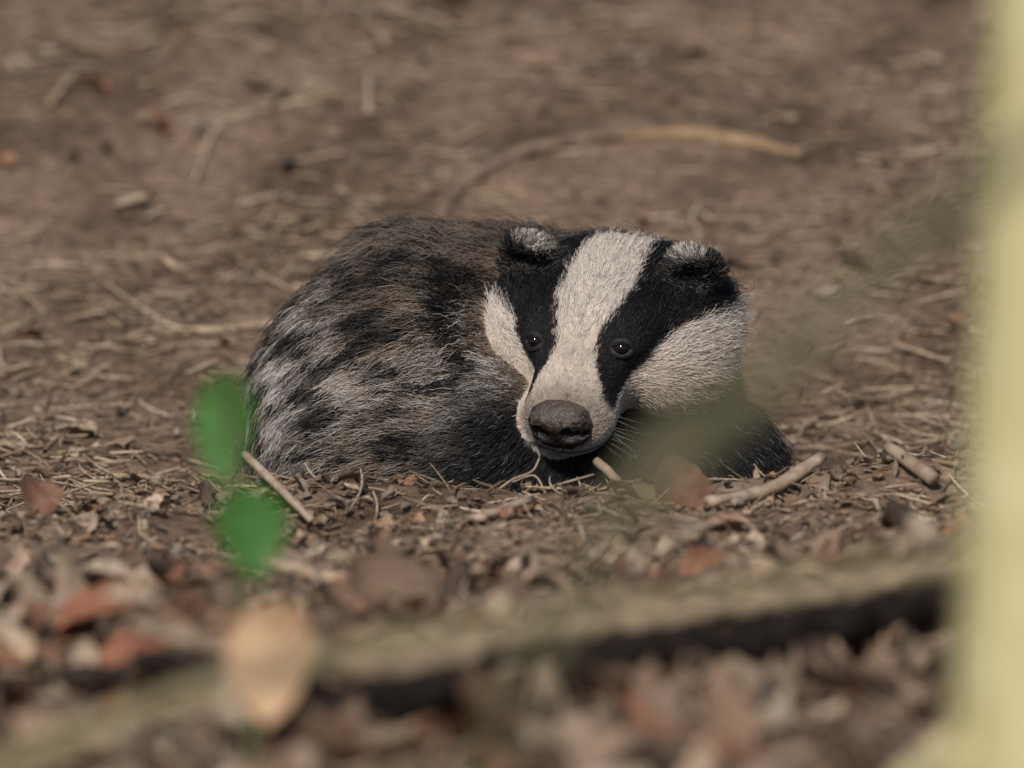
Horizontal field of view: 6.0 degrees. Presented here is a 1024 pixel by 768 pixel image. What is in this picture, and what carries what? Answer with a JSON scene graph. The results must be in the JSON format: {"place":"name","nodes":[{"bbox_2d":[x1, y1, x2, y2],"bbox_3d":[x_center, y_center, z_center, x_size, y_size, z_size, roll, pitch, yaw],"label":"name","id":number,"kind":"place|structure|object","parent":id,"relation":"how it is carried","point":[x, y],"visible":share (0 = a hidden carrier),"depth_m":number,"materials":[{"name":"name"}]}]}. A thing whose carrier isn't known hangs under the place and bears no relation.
{"place":"outdoors","nodes":[
{"label":"outdoors","id":0,"kind":"place"},
{"bbox_2d":[270,558,347,581],"bbox_3d":[-0.144,0.146,7.385,0.128,0.022,0.041,3,14,14],"label":"dry straw","id":1,"kind":"object","parent":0,"point":[306,574],"visible":0.34,"depth_m":7.38,"materials":[{"name":"beige plant"}]},
{"bbox_2d":[0,0,991,767],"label":"ground","id":2,"kind":"structure","parent":0,"point":[130,158],"depth_m":8.74,"materials":[{"name":"soil"}]},
{"bbox_2d":[20,474,63,519],"bbox_3d":[-0.369,0.087,7.674,0.034,0.029,0.049,0,14,0],"label":"dead leaf","id":3,"kind":"object","parent":2,"relation":"on","point":[40,495],"visible":1,"depth_m":7.67,"materials":[{"name":"brown plant"}]},
{"bbox_2d":[47,69,76,105],"bbox_3d":[-0.410,-0.270,8.901,0.006,0.017,0.083,4,14,14],"label":"dry straw","id":4,"kind":"object","parent":2,"relation":"on","point":[58,92],"visible":1,"depth_m":8.89,"materials":[{"name":"brown plant"}]},
{"bbox_2d":[0,322,165,373],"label":"dry straw","id":5,"kind":"object","parent":2,"relation":"on","point":[136,334],"visible":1,"depth_m":8.40,"materials":[{"name":"brown plant"}]},
{"bbox_2d":[51,587,138,637],"bbox_3d":[-0.296,0.168,7.033,0.072,0.033,0.041,0,14,0],"label":"dead leaf","id":6,"kind":"object","parent":2,"relation":"on","point":[86,604],"visible":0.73,"depth_m":7.04,"materials":[{"name":"brown plant"}]},
{"bbox_2d":[0,653,226,693],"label":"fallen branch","id":7,"kind":"object","parent":2,"relation":"on","point":[83,678],"visible":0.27,"depth_m":6.90,"materials":[{"name":"brown wood"}]},
{"bbox_2d":[99,630,170,666],"bbox_3d":[-0.265,0.194,6.923,0.056,0.030,0.043,0,14,0],"label":"dead leaf","id":8,"kind":"object","parent":2,"relation":"on","point":[117,648],"visible":0.6,"depth_m":6.93,"materials":[{"name":"brown plant"}]},
{"bbox_2d":[100,279,276,334],"bbox_3d":[-0.295,-0.063,8.468,0.195,0.020,0.072,8,16,30],"label":"dry straw","id":9,"kind":"object","parent":2,"relation":"on","point":[202,330],"visible":0.9,"depth_m":8.43,"materials":[{"name":"beige plant"}]},
{"bbox_2d":[223,241,275,300],"bbox_3d":[-0.230,-0.100,8.552,0.004,0.026,0.127,5,15,18],"label":"dry straw","id":10,"kind":"object","parent":2,"relation":"on","point":[258,260],"visible":1,"depth_m":8.55,"materials":[{"name":"beige plant"}]},
{"bbox_2d":[194,370,315,765],"bbox_3d":[-0.172,0.161,6.434,0.078,0.346,0.035,6,15,22],"label":"leafy seedling","id":11,"kind":"object","parent":2,"relation":"on","point":[252,522],"visible":0.94,"depth_m":6.42,"materials":[{"name":"green plant"}]},
{"bbox_2d":[191,95,325,184],"bbox_3d":[-0.246,-0.224,8.823,0.048,0.043,0.216,9,16,31],"label":"dry straw","id":12,"kind":"object","parent":2,"relation":"on","point":[222,123],"visible":1,"depth_m":8.84,"materials":[{"name":"brown plant"}]},
{"bbox_2d":[241,450,314,522],"bbox_3d":[-0.185,0.081,7.740,0.007,0.022,0.156,-5,15,-21],"label":"broken stick","id":13,"kind":"object","parent":2,"relation":"on","point":[261,470],"visible":0.99,"depth_m":7.74,"materials":[{"name":"wood"}]},
{"bbox_2d":[365,69,371,114],"bbox_3d":[-0.130,-0.266,8.892,0.007,0.020,0.101,0,14,0],"label":"dry straw","id":14,"kind":"object","parent":2,"relation":"on","point":[368,99],"visible":1,"depth_m":8.88,"materials":[{"name":"beige plant"}]},
{"bbox_2d":[0,0,990,767],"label":"leaf litter","id":15,"kind":"object","parent":2,"relation":"on","point":[650,704],"visible":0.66,"depth_m":7.46,"materials":[{"name":"brown plant"}]},
{"bbox_2d":[468,496,534,522],"bbox_3d":[-0.008,0.098,7.669,0.013,0.010,0.091,7,16,27],"label":"dry straw","id":16,"kind":"object","parent":2,"relation":"on","point":[481,516],"visible":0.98,"depth_m":7.65,"materials":[{"name":"beige plant"}]},
{"bbox_2d":[0,142,1023,767],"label":"bramble","id":17,"kind":"object","parent":2,"relation":"on","point":[678,454],"visible":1,"depth_m":4.93,"materials":[{"name":"brown plant"}]},
{"bbox_2d":[236,207,797,493],"bbox_3d":[0.002,0.009,7.989,0.443,0.272,0.385,0,14,0],"label":"badger cub","id":18,"kind":"object","parent":2,"relation":"on","point":[484,351],"visible":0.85,"depth_m":7.91,"materials":[{"name":"black"}]},
{"bbox_2d":[497,458,539,490],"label":"grass stalk","id":19,"kind":"object","parent":2,"relation":"on","point":[520,476],"depth_m":7.82,"materials":[{"name":"plant"}]},
{"bbox_2d":[512,474,545,492],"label":"grass stalk","id":20,"kind":"object","parent":2,"relation":"on","point":[531,475],"depth_m":7.81,"materials":[{"name":"plant"}]},
{"bbox_2d":[436,128,644,220],"bbox_3d":[0.010,-0.190,8.745,0.262,0.048,0.057,-13,19,-43],"label":"curved twig","id":21,"kind":"object","parent":2,"relation":"on","point":[485,170],"visible":0.97,"depth_m":8.77,"materials":[{"name":"brown wood"}]},
{"bbox_2d":[129,540,962,681],"bbox_3d":[0.110,0.163,6.841,0.744,0.053,0.197,-6,15,-24],"label":"rotten branch","id":22,"kind":"object","parent":2,"relation":"on","point":[176,633],"visible":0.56,"depth_m":6.76,"materials":[{"name":"brown plant"}]},
{"bbox_2d":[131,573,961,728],"bbox_3d":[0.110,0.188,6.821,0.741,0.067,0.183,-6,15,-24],"label":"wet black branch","id":23,"kind":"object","parent":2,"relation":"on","point":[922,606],"visible":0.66,"depth_m":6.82,"materials":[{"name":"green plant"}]},
{"bbox_2d":[593,457,620,479],"bbox_3d":[0.080,0.073,7.804,0.008,0.022,0.045,-10,17,-34],"label":"broken stick","id":24,"kind":"object","parent":2,"relation":"on","point":[609,472],"visible":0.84,"depth_m":7.81,"materials":[{"name":"beige wood"}]},
{"bbox_2d":[606,479,623,487],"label":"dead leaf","id":25,"kind":"object","parent":2,"relation":"on","point":[615,483],"visible":0.23,"depth_m":7.75,"materials":[{"name":"brown plant"}]},
{"bbox_2d":[665,474,711,512],"bbox_3d":[0.135,0.083,7.720,0.046,0.050,0.048,0,14,0],"label":"dead leaf","id":26,"kind":"object","parent":2,"relation":"on","point":[695,492],"visible":0.3,"depth_m":7.71,"materials":[{"name":"brown plant"}]},
{"bbox_2d":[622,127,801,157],"bbox_3d":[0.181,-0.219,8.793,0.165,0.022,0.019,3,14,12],"label":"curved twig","id":27,"kind":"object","parent":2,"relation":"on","point":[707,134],"visible":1,"depth_m":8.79,"materials":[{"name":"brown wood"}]},
{"bbox_2d":[706,513,756,529],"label":"dead leaf","id":28,"kind":"object","parent":2,"relation":"on","point":[736,520],"visible":0.66,"depth_m":7.59,"materials":[{"name":"brown plant"}]},
{"bbox_2d":[703,452,827,506],"bbox_3d":[0.200,0.081,7.732,0.015,0.021,0.169,9,17,32],"label":"broken stick","id":29,"kind":"object","parent":2,"relation":"on","point":[795,474],"visible":1,"depth_m":7.74,"materials":[{"name":"wood"}]},
{"bbox_2d":[597,533,963,602],"bbox_3d":[0.238,0.139,7.287,0.460,0.042,0.039,-4,15,-16],"label":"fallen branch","id":30,"kind":"object","parent":2,"relation":"on","point":[863,546],"visible":0.04,"depth_m":7.29,"materials":[{"name":"brown wood"}]},
{"bbox_2d":[711,473,958,492],"bbox_3d":[0.247,0.087,7.783,0.256,0.030,0.053,2,14,6],"label":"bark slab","id":31,"kind":"object","parent":2,"relation":"on","point":[820,481],"depth_m":7.78,"materials":[{"name":"brown wood"}]},
{"bbox_2d":[883,442,939,485],"bbox_3d":[0.318,0.063,7.763,0.012,0.024,0.063,-10,17,-34],"label":"broken stick","id":32,"kind":"object","parent":2,"relation":"on","point":[916,467],"visible":1,"depth_m":7.75,"materials":[{"name":"wood"}]},
{"bbox_2d":[912,455,959,465],"bbox_3d":[0.338,0.061,7.789,0.004,0.010,0.054,-12,18,-40],"label":"broken stick","id":33,"kind":"object","parent":2,"relation":"on","point":[947,462],"visible":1,"depth_m":7.78,"materials":[{"name":"wood"}]},
{"bbox_2d":[912,0,1023,767],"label":"sapling","id":34,"kind":"object","parent":2,"relation":"on","point":[988,724],"visible":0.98,"depth_m":5.51,"materials":[{"name":"yellow plant"}]}
]}

